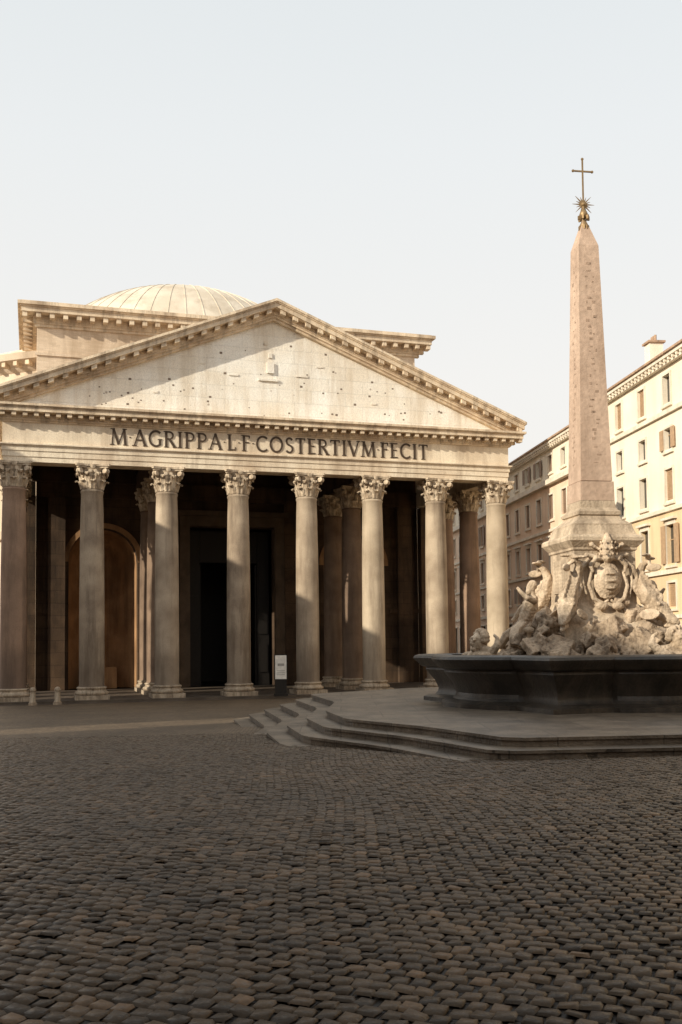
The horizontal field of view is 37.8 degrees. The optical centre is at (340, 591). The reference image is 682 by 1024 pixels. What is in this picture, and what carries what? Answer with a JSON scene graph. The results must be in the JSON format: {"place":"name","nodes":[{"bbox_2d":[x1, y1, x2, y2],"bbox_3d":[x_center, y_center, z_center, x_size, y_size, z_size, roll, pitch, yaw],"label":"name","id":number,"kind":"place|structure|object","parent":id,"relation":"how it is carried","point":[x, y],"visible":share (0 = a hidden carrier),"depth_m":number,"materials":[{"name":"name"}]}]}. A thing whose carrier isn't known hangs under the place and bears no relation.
{"place":"outdoors","nodes":[
{"label":"outdoors","id":0,"kind":"place"},
{"bbox_2d":[0,732,681,1023],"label":"cobblestone paving","id":1,"kind":"structure","parent":0,"point":[26,762],"depth_m":6.71,"materials":[{"name":"grey stone"}]},
{"bbox_2d":[0,678,681,1023],"bbox_3d":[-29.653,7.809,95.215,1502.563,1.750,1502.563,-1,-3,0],"label":"ground","id":2,"kind":"structure","parent":0,"point":[145,718],"depth_m":7.51,"materials":[{"name":"grey stone"}]},
{"bbox_2d":[28,687,36,705],"bbox_3d":[-17.635,6.030,56.973,0.480,1.060,0.480,0,-3,-17],"label":"stone bollard","id":3,"kind":"object","parent":2,"relation":"on","point":[32,702],"visible":0.99,"depth_m":56.83,"materials":[{"name":"stone"}]},
{"bbox_2d":[53,687,61,704],"bbox_3d":[-16.335,6.036,57.372,0.480,1.060,0.480,0,-3,-17],"label":"stone bollard","id":4,"kind":"object","parent":2,"relation":"on","point":[57,700],"visible":1,"depth_m":57.23,"materials":[{"name":"stone"}]},
{"bbox_2d":[0,284,526,705],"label":"pantheon temple","id":5,"kind":"structure","parent":2,"relation":"on","point":[227,495],"depth_m":66.28,"materials":[{"name":"beige stone"}]},
{"bbox_2d":[190,531,268,685],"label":"bronze door","id":6,"kind":"structure","parent":5,"relation":"in","point":[205,546],"depth_m":78.63,"materials":[{"name":"black metal"}]},
{"bbox_2d":[274,654,287,695],"bbox_3d":[-3.693,5.166,61.015,0.840,2.550,0.280,0,-3,-12],"label":"information sign","id":7,"kind":"object","parent":2,"relation":"on","point":[280,669],"visible":1,"depth_m":60.95,"materials":[{"name":"brown metal"}]},
{"bbox_2d":[233,687,681,761],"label":"stepped fountain platform","id":8,"kind":"structure","parent":2,"relation":"on","point":[411,721],"depth_m":18.31,"materials":[{"name":"stone"}]},
{"bbox_2d":[413,158,681,714],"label":"obelisk fountain","id":9,"kind":"object","parent":8,"relation":"on","point":[596,637],"visible":1,"depth_m":23.31,"materials":[{"name":"grey stone"}]},
{"bbox_2d":[453,425,568,652],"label":"salmon palazzo","id":10,"kind":"structure","parent":2,"relation":"on","point":[536,506],"depth_m":98.69,"materials":[{"name":"beige paint"}]},
{"bbox_2d":[456,449,564,652],"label":"window panes","id":11,"kind":"structure","parent":10,"relation":"in","point":[564,449],"depth_m":105.64,"materials":[{"name":"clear glass"}]},
{"bbox_2d":[607,335,681,624],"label":"ochre palazzo","id":12,"kind":"structure","parent":2,"relation":"on","point":[645,413],"depth_m":69.30,"materials":[{"name":"beige paint"}]},
{"bbox_2d":[621,376,674,562],"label":"window panes","id":13,"kind":"structure","parent":12,"relation":"in","point":[645,492],"depth_m":71.10,"materials":[{"name":"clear glass"}]},
{"bbox_2d":[0,0,681,463],"label":"sky","id":14,"kind":"structure","parent":0,"point":[402,166],"materials":[{"name":"white"}]}
]}

